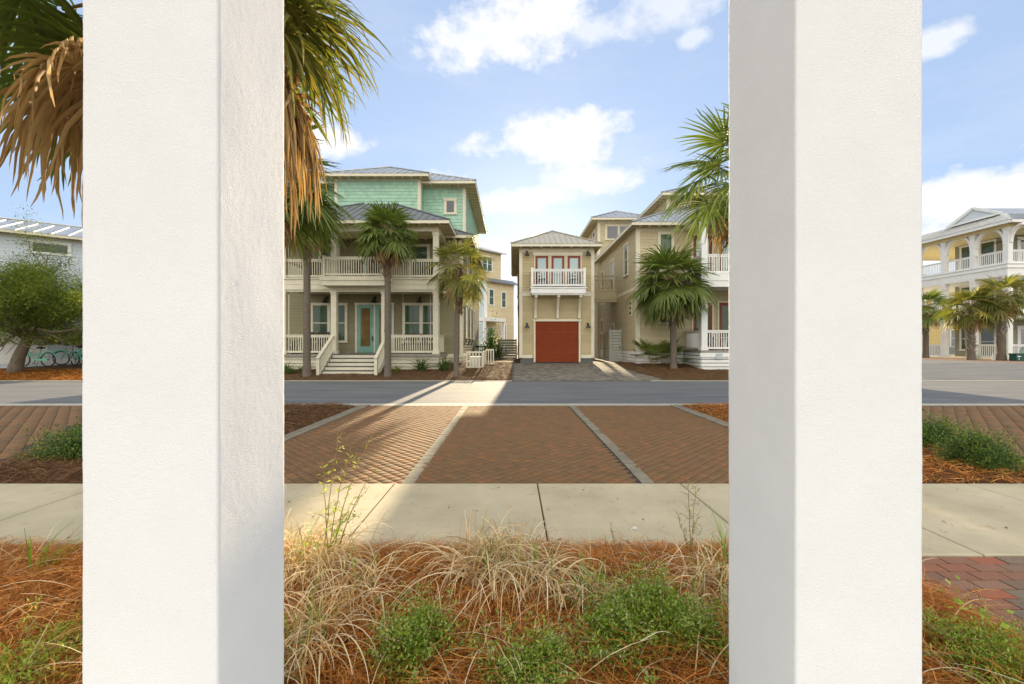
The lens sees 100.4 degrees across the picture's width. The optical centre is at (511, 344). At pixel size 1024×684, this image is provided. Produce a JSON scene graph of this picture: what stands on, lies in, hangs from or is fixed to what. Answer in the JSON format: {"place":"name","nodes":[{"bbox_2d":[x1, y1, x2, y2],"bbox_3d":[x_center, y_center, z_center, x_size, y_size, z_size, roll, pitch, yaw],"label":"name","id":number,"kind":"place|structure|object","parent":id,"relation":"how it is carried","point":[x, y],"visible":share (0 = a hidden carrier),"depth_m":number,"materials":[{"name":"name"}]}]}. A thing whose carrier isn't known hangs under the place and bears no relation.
{"place":"outdoors","nodes":[
{"label":"outdoors","id":0,"kind":"place"},
{"bbox_2d":[0,346,1012,541],"bbox_3d":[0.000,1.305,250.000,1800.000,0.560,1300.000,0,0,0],"label":"ground","id":1,"kind":"structure","parent":0,"point":[67,366],"depth_m":22.33,"materials":[{"name":"soil"}]},
{"bbox_2d":[24,344,56,366],"bbox_3d":[-24.840,0.533,22.214,1.954,1.208,0.774,0,0,17],"label":"bicycle","id":2,"kind":"object","parent":1,"relation":"on","point":[38,359],"visible":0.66,"depth_m":22.24,"materials":[{"name":"teal metal"}]},
{"bbox_2d":[0,204,82,373],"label":"oak tree","id":3,"kind":"object","parent":1,"relation":"on","point":[31,291],"visible":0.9,"depth_m":20.17,"materials":[{"name":"green plant"}]},
{"bbox_2d":[0,217,82,367],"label":"grey house","id":4,"kind":"structure","parent":1,"relation":"on","point":[71,236],"depth_m":23.07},
{"bbox_2d":[27,239,71,256],"bbox_3d":[-24.937,-5.235,23.049,1.660,0.730,0.085,0,0,-37],"label":"window","id":5,"kind":"structure","parent":4,"relation":"in","point":[63,245],"depth_m":23.08,"materials":[{"name":"grey glass"}]},
{"bbox_2d":[0,368,82,379],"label":"pine straw","id":6,"kind":"object","parent":1,"relation":"on","point":[68,374],"visible":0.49,"depth_m":19.89,"materials":[{"name":"orange plant"}]},
{"bbox_2d":[52,344,82,364],"bbox_3d":[-23.318,0.478,22.809,2.069,1.208,0.789,0,5,-14],"label":"bicycle","id":7,"kind":"object","parent":1,"relation":"on","point":[63,351],"visible":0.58,"depth_m":22.70,"materials":[{"name":"green metal"}]},
{"bbox_2d":[0,401,356,483],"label":"pine straw","id":8,"kind":"object","parent":1,"relation":"on","point":[290,422],"visible":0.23,"depth_m":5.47,"materials":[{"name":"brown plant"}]},
{"bbox_2d":[7,414,82,463],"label":"round shrub","id":9,"kind":"object","parent":8,"relation":"on","point":[70,443],"visible":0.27,"depth_m":5.51,"materials":[{"name":"green plant"}]},
{"bbox_2d":[284,110,359,268],"bbox_3d":[-4.736,-1.543,8.125,3.357,6.186,3.209,0,0,0],"label":"palm tree","id":10,"kind":"object","parent":8,"relation":"on","point":[307,223],"visible":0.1,"depth_m":8.55,"materials":[{"name":"green plant"}]},
{"bbox_2d":[284,166,487,374],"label":"beach house","id":11,"kind":"structure","parent":1,"relation":"on","point":[347,312],"depth_m":23.57,"materials":[{"name":"green"}]},
{"bbox_2d":[311,303,347,342],"bbox_3d":[-10.110,-1.225,23.557,2.100,2.210,0.085,0,0,0],"label":"window","id":12,"kind":"structure","parent":11,"relation":"in","point":[320,312],"depth_m":23.57,"materials":[{"name":"glass"}]},
{"bbox_2d":[318,245,340,275],"bbox_3d":[-10.090,-4.670,23.557,1.240,1.800,0.085,0,0,0],"label":"window","id":13,"kind":"structure","parent":11,"relation":"in","point":[320,254],"depth_m":23.55,"materials":[{"name":"beige paint"}]},
{"bbox_2d":[354,303,394,352],"bbox_3d":[-7.590,-0.955,23.555,2.200,2.750,0.090,0,0,0],"label":"front door","id":14,"kind":"structure","parent":11,"relation":"in","point":[367,315],"depth_m":23.55,"materials":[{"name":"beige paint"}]},
{"bbox_2d":[402,292,431,344],"bbox_3d":[-5.000,-1.395,22.462,1.500,2.790,0.685,0,0,0],"label":"porch swing","id":15,"kind":"object","parent":11,"relation":"hanging from","point":[420,334],"visible":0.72,"depth_m":22.67,"materials":[{"name":"white wood"}]},
{"bbox_2d":[409,244,429,277],"bbox_3d":[-5.125,-4.470,23.557,1.210,2.200,0.085,0,0,0],"label":"balcony door","id":16,"kind":"structure","parent":11,"relation":"in","point":[422,251],"depth_m":23.57,"materials":[{"name":"beige paint"}]},
{"bbox_2d":[402,303,439,342],"bbox_3d":[-5.025,-1.225,23.557,2.110,2.210,0.085,0,0,0],"label":"window","id":17,"kind":"structure","parent":11,"relation":"in","point":[415,316],"depth_m":23.57,"materials":[{"name":"glass"}]},
{"bbox_2d":[443,198,456,214],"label":"window","id":18,"kind":"structure","parent":11,"relation":"in","point":[450,204],"depth_m":25.05,"materials":[{"name":"beige paint"}]},
{"bbox_2d":[284,358,518,379],"bbox_3d":[-7.150,1.280,26.250,15.300,0.719,15.900,0,0,0],"label":"planting bed","id":19,"kind":"object","parent":1,"relation":"on","point":[464,375],"visible":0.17,"depth_m":19.61,"materials":[{"name":"soil"}]},
{"bbox_2d":[286,191,341,376],"bbox_3d":[-9.277,-2.809,19.314,3.091,8.583,3.199,0,0,-23],"label":"palm tree","id":20,"kind":"object","parent":19,"relation":"on","point":[306,371],"visible":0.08,"depth_m":19.23,"materials":[{"name":"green plant"}]},
{"bbox_2d":[350,200,419,376],"bbox_3d":[-5.726,-2.482,19.305,3.211,7.940,3.423,0,0,0],"label":"palm tree","id":21,"kind":"object","parent":19,"relation":"on","point":[387,244],"visible":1,"depth_m":19.01,"materials":[{"name":"green plant"}]},
{"bbox_2d":[284,361,513,379],"bbox_3d":[-7.146,1.220,21.303,14.970,0.777,5.670,0,0,0],"label":"pine straw","id":22,"kind":"object","parent":19,"relation":"on","point":[420,371],"visible":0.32,"depth_m":19.68,"materials":[{"name":"brown plant"}]},
{"bbox_2d":[405,357,435,370],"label":"strap leaf plant","id":23,"kind":"object","parent":19,"relation":"on","point":[419,366],"visible":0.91,"depth_m":20.64,"materials":[{"name":"green plant"}]},
{"bbox_2d":[431,357,453,370],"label":"strap leaf plant","id":24,"kind":"object","parent":19,"relation":"on","point":[444,366],"visible":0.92,"depth_m":20.78,"materials":[{"name":"green plant"}]},
{"bbox_2d":[418,232,493,376],"bbox_3d":[-2.436,-1.829,19.248,3.312,6.634,3.239,0,0,28],"label":"palm tree","id":25,"kind":"object","parent":19,"relation":"on","point":[458,281],"visible":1,"depth_m":19.15,"materials":[{"name":"green plant"}]},
{"bbox_2d":[478,311,505,358],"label":"tall shrub","id":26,"kind":"object","parent":19,"relation":"on","point":[491,343],"visible":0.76,"depth_m":29.30,"materials":[{"name":"green plant"}]},
{"bbox_2d":[466,349,493,367],"bbox_3d":[-1.650,0.734,22.325,1.360,1.031,1.200,0,0,0],"label":"utility screen","id":27,"kind":"object","parent":1,"relation":"on","point":[475,361],"visible":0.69,"depth_m":21.74,"materials":[{"name":"beige paint"}]},
{"bbox_2d":[479,246,516,349],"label":"back house","id":28,"kind":"structure","parent":1,"relation":"on","point":[498,298],"depth_m":61.56,"materials":[{"name":"beige paint"}]},
{"bbox_2d":[498,339,516,358],"bbox_3d":[-0.325,0.295,30.544,1.350,1.510,0.112,0,0,0],"label":"slat fence","id":29,"kind":"object","parent":1,"relation":"on","point":[509,343],"visible":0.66,"depth_m":30.49,"materials":[{"name":"white wood"}]},
{"bbox_2d":[0,528,1023,683],"bbox_3d":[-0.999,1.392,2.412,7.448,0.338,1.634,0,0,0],"label":"pine straw","id":30,"kind":"object","parent":1,"relation":"on","point":[326,601],"visible":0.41,"depth_m":2.19,"materials":[{"name":"brown plant"}]},
{"bbox_2d":[0,595,82,683],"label":"shrub","id":31,"kind":"object","parent":30,"relation":"on","point":[12,679],"visible":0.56,"depth_m":1.94,"materials":[{"name":"green plant"}]},
{"bbox_2d":[19,515,82,570],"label":"spiky grass","id":32,"kind":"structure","parent":30,"relation":"on","point":[44,559],"depth_m":2.68,"materials":[{"name":"green plant"}]},
{"bbox_2d":[0,0,393,239],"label":"palm tree","id":33,"kind":"object","parent":30,"relation":"on","point":[42,86],"visible":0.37,"depth_m":2.92,"materials":[{"name":"green plant"}]},
{"bbox_2d":[284,508,352,566],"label":"dry grass clump","id":34,"kind":"object","parent":30,"relation":"on","point":[286,538],"visible":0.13,"depth_m":3.03,"materials":[{"name":"beige plant"}]},
{"bbox_2d":[284,561,392,683],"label":"dry grass clump","id":35,"kind":"object","parent":30,"relation":"on","point":[307,640],"visible":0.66,"depth_m":2.00,"materials":[{"name":"beige plant"}]},
{"bbox_2d":[284,508,401,613],"bbox_3d":[-1.261,1.270,2.627,1.109,0.433,1.234,0,0,0],"label":"dry grass clump","id":36,"kind":"object","parent":30,"relation":"on","point":[315,559],"visible":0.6,"depth_m":2.62,"materials":[{"name":"beige plant"}]},
{"bbox_2d":[301,430,385,575],"bbox_3d":[-1.052,1.013,2.720,0.469,0.930,0.290,0,0,0],"label":"tall weed","id":37,"kind":"object","parent":30,"relation":"on","point":[333,523],"visible":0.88,"depth_m":2.74,"materials":[{"name":"yellow plant"}]},
{"bbox_2d":[284,525,444,645],"bbox_3d":[-0.888,1.289,2.375,0.870,0.354,0.899,0,0,19],"label":"dry grass clump","id":38,"kind":"object","parent":30,"relation":"on","point":[366,583],"visible":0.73,"depth_m":2.40,"materials":[{"name":"beige plant"}]},
{"bbox_2d":[0,533,728,558],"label":"pine straw","id":39,"kind":"object","parent":30,"relation":"on","point":[572,545],"visible":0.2,"depth_m":3.18,"materials":[{"name":"brown plant"}]},
{"bbox_2d":[353,575,479,683],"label":"shrub","id":40,"kind":"object","parent":30,"relation":"on","point":[417,640],"visible":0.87,"depth_m":1.99,"materials":[{"name":"green plant"}]},
{"bbox_2d":[390,507,584,646],"bbox_3d":[-0.134,1.259,2.614,1.228,0.444,1.151,0,0,0],"label":"dry grass clump","id":41,"kind":"object","parent":30,"relation":"on","point":[485,558],"visible":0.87,"depth_m":2.57,"materials":[{"name":"beige plant"}]},
{"bbox_2d":[0,511,1023,683],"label":"flattened grass","id":42,"kind":"structure","parent":30,"relation":"on","point":[485,634],"depth_m":2.18,"materials":[{"name":"plant"}]},
{"bbox_2d":[462,604,583,683],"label":"shrub","id":43,"kind":"object","parent":30,"relation":"on","point":[543,675],"visible":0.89,"depth_m":1.89,"materials":[{"name":"green plant"}]},
{"bbox_2d":[472,520,576,584],"bbox_3d":[0.037,1.357,2.947,0.871,0.368,0.862,0,0,0],"label":"dry grass clump","id":44,"kind":"object","parent":30,"relation":"on","point":[529,540],"visible":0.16,"depth_m":2.99,"materials":[{"name":"brown plant"}]},
{"bbox_2d":[474,524,611,620],"bbox_3d":[0.149,1.310,2.568,0.844,0.350,0.828,0,0,26],"label":"dry grass clump","id":45,"kind":"object","parent":30,"relation":"on","point":[548,568],"visible":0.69,"depth_m":2.50,"materials":[{"name":"beige plant"}]},
{"bbox_2d":[531,544,645,622],"bbox_3d":[0.420,1.346,2.476,0.645,0.294,0.688,0,0,0],"label":"dry grass clump","id":46,"kind":"object","parent":30,"relation":"on","point":[585,581],"visible":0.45,"depth_m":2.42,"materials":[{"name":"brown plant"}]},
{"bbox_2d":[545,552,728,683],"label":"shrub","id":47,"kind":"object","parent":30,"relation":"on","point":[657,601],"visible":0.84,"depth_m":2.07,"materials":[{"name":"green plant"}]},
{"bbox_2d":[634,530,728,609],"bbox_3d":[1.170,1.297,2.530,0.783,0.363,0.800,0,0,42],"label":"dry grass clump","id":48,"kind":"object","parent":30,"relation":"on","point":[709,573],"visible":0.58,"depth_m":2.51,"materials":[{"name":"brown plant"}]},
{"bbox_2d":[673,483,706,558],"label":"tall weed","id":49,"kind":"object","parent":30,"relation":"on","point":[694,525],"visible":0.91,"depth_m":2.96,"materials":[{"name":"green plant"}]},
{"bbox_2d":[701,507,728,565],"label":"spiky grass","id":50,"kind":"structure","parent":30,"relation":"on","point":[720,533],"depth_m":2.83,"materials":[{"name":"green plant"}]},
{"bbox_2d":[922,600,1023,683],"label":"shrub","id":51,"kind":"object","parent":30,"relation":"on","point":[1002,660],"visible":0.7,"depth_m":1.96,"materials":[{"name":"green plant"}]},
{"bbox_2d":[938,575,1014,628],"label":"leafy sprig","id":52,"kind":"object","parent":51,"relation":"attached to","point":[960,602],"visible":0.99,"depth_m":2.12,"materials":[{"name":"green plant"}]},
{"bbox_2d":[0,404,1023,405],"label":"kerb strip","id":53,"kind":"object","parent":1,"relation":"on","point":[536,404],"visible":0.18,"depth_m":11.02,"materials":[{"name":"concrete"}]},
{"bbox_2d":[0,380,1023,380],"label":"road edge","id":54,"kind":"object","parent":1,"relation":"on","point":[503,380],"visible":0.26,"depth_m":18.48,"materials":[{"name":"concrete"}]},
{"bbox_2d":[510,230,602,363],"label":"garage house","id":55,"kind":"structure","parent":1,"relation":"on","point":[555,315],"depth_m":23.66,"materials":[{"name":"beige"}]},
{"bbox_2d":[534,255,549,283],"bbox_3d":[1.655,-4.070,23.662,0.910,1.880,0.075,0,0,0],"label":"balcony door","id":56,"kind":"structure","parent":55,"relation":"in","point":[540,261],"depth_m":23.65,"materials":[{"name":"beige paint"}]},
{"bbox_2d":[533,319,581,362],"bbox_3d":[2.500,-0.227,23.657,2.700,2.405,0.085,0,0,0],"label":"garage door","id":57,"kind":"structure","parent":55,"relation":"in","point":[555,340],"depth_m":23.66,"materials":[{"name":"red paint"}]},
{"bbox_2d":[550,255,565,283],"bbox_3d":[2.545,-4.070,23.662,0.910,1.880,0.075,0,0,0],"label":"balcony door","id":58,"kind":"structure","parent":55,"relation":"in","point":[556,261],"depth_m":23.65,"materials":[{"name":"beige paint"}]},
{"bbox_2d":[566,255,581,283],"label":"balcony door","id":59,"kind":"structure","parent":55,"relation":"in","point":[572,261],"depth_m":23.65,"materials":[{"name":"beige paint"}]},
{"bbox_2d":[594,275,616,302],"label":"balcony bridge","id":60,"kind":"structure","parent":55,"relation":"attached to","point":[604,297],"depth_m":27.40,"materials":[{"name":"beige wood"}]},
{"bbox_2d":[603,331,608,360],"bbox_3d":[6.024,0.070,27.160,0.112,1.960,1.680,0,0,0],"label":"slat fence","id":61,"kind":"object","parent":1,"relation":"on","point":[606,344],"visible":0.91,"depth_m":27.23,"materials":[{"name":"beige wood"}]},
{"bbox_2d":[609,329,620,361],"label":"slat gate","id":62,"kind":"structure","parent":1,"relation":"on","point":[614,354],"depth_m":26.19,"materials":[{"name":"white wood"}]},
{"bbox_2d":[580,185,728,369],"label":"beach house","id":63,"kind":"structure","parent":1,"relation":"on","point":[625,238],"depth_m":23.19,"materials":[{"name":"beige"}]},
{"bbox_2d":[605,224,628,239],"bbox_3d":[8.125,-8.570,32.457,2.110,1.200,0.085,0,0,0],"label":"window","id":64,"kind":"structure","parent":63,"relation":"in","point":[612,231],"depth_m":32.47,"materials":[{"name":"grey glass"}]},
{"bbox_2d":[623,242,628,277],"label":"window","id":65,"kind":"structure","parent":63,"relation":"in","point":[625,247],"depth_m":25.38,"materials":[{"name":"beige paint"}]},
{"bbox_2d":[657,232,674,271],"bbox_3d":[8.360,-5.060,23.157,0.940,2.180,0.085,0,0,0],"label":"window","id":66,"kind":"structure","parent":63,"relation":"in","point":[662,236],"depth_m":23.17,"materials":[{"name":"grey glass"}]},
{"bbox_2d":[691,234,713,270],"bbox_3d":[10.350,-4.785,23.162,1.260,2.510,0.075,0,0,0],"label":"porch door","id":67,"kind":"structure","parent":63,"relation":"in","point":[711,248],"depth_m":23.15,"materials":[{"name":"beige paint"}]},
{"bbox_2d":[691,301,714,346],"bbox_3d":[10.350,-1.075,23.162,1.260,2.630,0.075,0,0,0],"label":"porch door","id":68,"kind":"structure","parent":63,"relation":"in","point":[711,309],"depth_m":23.15,"materials":[{"name":"beige paint"}]},
{"bbox_2d":[717,236,728,270],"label":"porch door","id":69,"kind":"structure","parent":63,"relation":"in","point":[726,251],"depth_m":23.17,"materials":[{"name":"beige paint"}]},
{"bbox_2d":[717,301,728,346],"bbox_3d":[11.750,-1.075,23.162,1.260,2.630,0.075,0,0,0],"label":"porch door","id":70,"kind":"structure","parent":63,"relation":"in","point":[723,306],"depth_m":23.15,"materials":[{"name":"beige paint"}]},
{"bbox_2d":[617,361,728,379],"bbox_3d":[10.850,1.291,21.225,10.500,0.698,5.750,0,0,0],"label":"planting bed","id":71,"kind":"object","parent":1,"relation":"on","point":[655,373],"visible":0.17,"depth_m":20.23,"materials":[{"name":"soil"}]},
{"bbox_2d":[630,337,681,364],"bbox_3d":[7.530,0.354,22.403,2.780,1.594,2.850,0,0,0],"label":"palmetto","id":72,"kind":"object","parent":71,"relation":"on","point":[645,346],"visible":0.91,"depth_m":22.00,"materials":[{"name":"green plant"}]},
{"bbox_2d":[624,240,719,368],"bbox_3d":[8.001,-2.013,21.376,4.403,6.554,4.495,0,0,0],"label":"palm tree","id":73,"kind":"object","parent":71,"relation":"on","point":[672,304],"visible":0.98,"depth_m":20.66,"materials":[{"name":"green plant"}]},
{"bbox_2d":[650,337,694,364],"bbox_3d":[8.240,0.332,22.325,2.665,1.566,2.709,0,0,0],"label":"palmetto","id":74,"kind":"object","parent":71,"relation":"on","point":[679,349],"visible":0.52,"depth_m":22.36,"materials":[{"name":"green plant"}]},
{"bbox_2d":[680,402,1023,484],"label":"pine straw","id":75,"kind":"object","parent":1,"relation":"on","point":[721,407],"visible":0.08,"depth_m":5.08,"materials":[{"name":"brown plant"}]},
{"bbox_2d":[656,103,728,255],"bbox_3d":[5.081,-1.996,9.385,3.748,7.093,3.876,0,0,0],"label":"palm tree","id":76,"kind":"object","parent":75,"relation":"on","point":[720,134],"visible":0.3,"depth_m":9.14,"materials":[{"name":"green plant"}]},
{"bbox_2d":[922,406,968,450],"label":"round shrub","id":77,"kind":"object","parent":75,"relation":"on","point":[931,434],"visible":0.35,"depth_m":6.11,"materials":[{"name":"green plant"}]},
{"bbox_2d":[927,415,1023,475],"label":"round shrub","id":78,"kind":"object","parent":75,"relation":"on","point":[979,450],"visible":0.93,"depth_m":5.18,"materials":[{"name":"green plant"}]},
{"bbox_2d":[923,275,954,345],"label":"yellow house","id":79,"kind":"structure","parent":1,"relation":"on","point":[935,336],"depth_m":46.98,"materials":[{"name":"yellow paint"}]},
{"bbox_2d":[921,207,1023,358],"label":"arcade house","id":80,"kind":"structure","parent":1,"relation":"on","point":[967,240],"depth_m":33.05,"materials":[{"name":"white paint"}]},
{"bbox_2d":[959,327,965,350],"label":"window","id":81,"kind":"structure","parent":80,"relation":"in","point":[962,336],"depth_m":35.58,"materials":[{"name":"white paint"}]},
{"bbox_2d":[959,245,969,269],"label":"window","id":82,"kind":"structure","parent":80,"relation":"in","point":[964,251],"depth_m":35.47,"materials":[{"name":"white paint"}]},
{"bbox_2d":[979,325,996,355],"bbox_3d":[37.558,-0.270,33.700,0.085,2.560,1.260,0,0,0],"label":"window","id":83,"kind":"structure","parent":80,"relation":"in","point":[986,337],"depth_m":33.71,"materials":[{"name":"white paint"}]},
{"bbox_2d":[979,239,996,265],"bbox_3d":[37.558,-7.235,33.700,0.085,2.030,1.260,0,0,0],"label":"window","id":84,"kind":"structure","parent":80,"relation":"in","point":[988,246],"depth_m":33.71,"materials":[{"name":"white paint"}]},
{"bbox_2d":[1017,326,1023,352],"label":"door","id":85,"kind":"structure","parent":80,"relation":"in","point":[1020,329],"depth_m":32.15,"materials":[{"name":"white paint"}]},
{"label":"porch floor","id":86,"kind":"structure","parent":1,"relation":"on","visible":0},
{"bbox_2d":[82,0,283,683],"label":"stucco pillar","id":87,"kind":"structure","parent":86,"relation":"on","point":[183,347],"depth_m":1.26,"materials":[{"name":"white paint"}]},
{"bbox_2d":[729,0,921,683],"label":"stucco pillar","id":88,"kind":"structure","parent":86,"relation":"on","point":[825,342],"depth_m":1.35,"materials":[{"name":"white paint"}]},
{"bbox_2d":[0,484,1023,557],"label":"sidewalk","id":89,"kind":"structure","parent":0,"point":[429,512],"depth_m":3.89,"materials":[{"name":"concrete"}]},
{"bbox_2d":[0,381,1023,403],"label":"road","id":90,"kind":"structure","parent":0,"point":[530,392],"depth_m":14.03,"materials":[{"name":"grey asphalt"}]},
{"bbox_2d":[0,406,1023,483],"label":"parking base","id":91,"kind":"object","parent":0,"point":[608,449],"visible":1,"depth_m":6.63,"materials":[{"name":"grey concrete"}]},
{"bbox_2d":[0,406,81,458],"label":"brick parking","id":92,"kind":"structure","parent":91,"relation":"on","point":[9,429],"depth_m":8.47,"materials":[{"name":"brown brick"}]},
{"bbox_2d":[284,406,462,486],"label":"brick parking","id":93,"kind":"structure","parent":91,"relation":"on","point":[404,438],"depth_m":6.53,"materials":[{"name":"brown brick"}]},
{"bbox_2d":[284,405,728,483],"bbox_3d":[0.200,1.545,7.809,8.100,0.050,6.139,0,0,0],"label":"paver edging","id":94,"kind":"object","parent":91,"relation":"on","point":[640,475],"visible":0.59,"depth_m":7.67,"materials":[{"name":"grey concrete"}]},
{"bbox_2d":[409,406,638,486],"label":"brick parking","id":95,"kind":"structure","parent":91,"relation":"on","point":[537,445],"depth_m":6.11,"materials":[{"name":"brown brick"}]},
{"bbox_2d":[576,406,728,483],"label":"brick parking","id":96,"kind":"structure","parent":91,"relation":"on","point":[654,444],"depth_m":6.81,"materials":[{"name":"brown brick"}]},
{"bbox_2d":[922,406,1023,456],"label":"brick parking","id":97,"kind":"structure","parent":91,"relation":"on","point":[1015,424],"depth_m":8.92,"materials":[{"name":"brown brick"}]},
{"bbox_2d":[0,0,1023,344],"label":"sky","id":98,"kind":"structure","parent":0,"point":[562,114],"materials":[{"name":"blue"}]},
{"bbox_2d":[512,358,660,380],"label":"driveway","id":99,"kind":"structure","parent":0,"point":[620,375],"depth_m":20.54,"materials":[{"name":"brick"}]},
{"bbox_2d":[922,557,1023,638],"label":"brick walk","id":100,"kind":"structure","parent":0,"point":[1003,577],"depth_m":2.80,"materials":[{"name":"brick"}]},
{"bbox_2d":[922,359,1023,379],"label":"side street","id":101,"kind":"structure","parent":0,"point":[952,370],"depth_m":21.16,"materials":[{"name":"grey asphalt"}]},
{"bbox_2d":[922,358,1023,362],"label":"brick strip","id":102,"kind":"object","parent":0,"point":[963,359],"visible":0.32,"depth_m":29.19,"materials":[{"name":"beige brick"}]},
{"bbox_2d":[922,288,954,357],"bbox_3d":[31.630,-1.669,32.599,3.740,5.377,3.659,0,0,0],"label":"palm tree","id":103,"kind":"object","parent":102,"relation":"on","point":[927,318],"visible":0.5,"depth_m":32.00,"materials":[{"name":"green plant"}]},
{"bbox_2d":[931,284,1006,359],"bbox_3d":[30.128,-1.463,28.090,3.552,4.966,3.440,0,0,-27],"label":"palm tree","id":104,"kind":"object","parent":102,"relation":"on","point":[968,321],"visible":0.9,"depth_m":27.79,"materials":[{"name":"green plant"}]},
{"bbox_2d":[966,272,1023,360],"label":"palm tree","id":105,"kind":"object","parent":102,"relation":"on","point":[1011,305],"visible":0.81,"depth_m":26.98,"materials":[{"name":"green plant"}]},
{"bbox_2d":[1008,353,1023,360],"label":"utility box","id":106,"kind":"object","parent":102,"relation":"on","point":[1016,356],"visible":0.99,"depth_m":26.30,"materials":[{"name":"green metal"}]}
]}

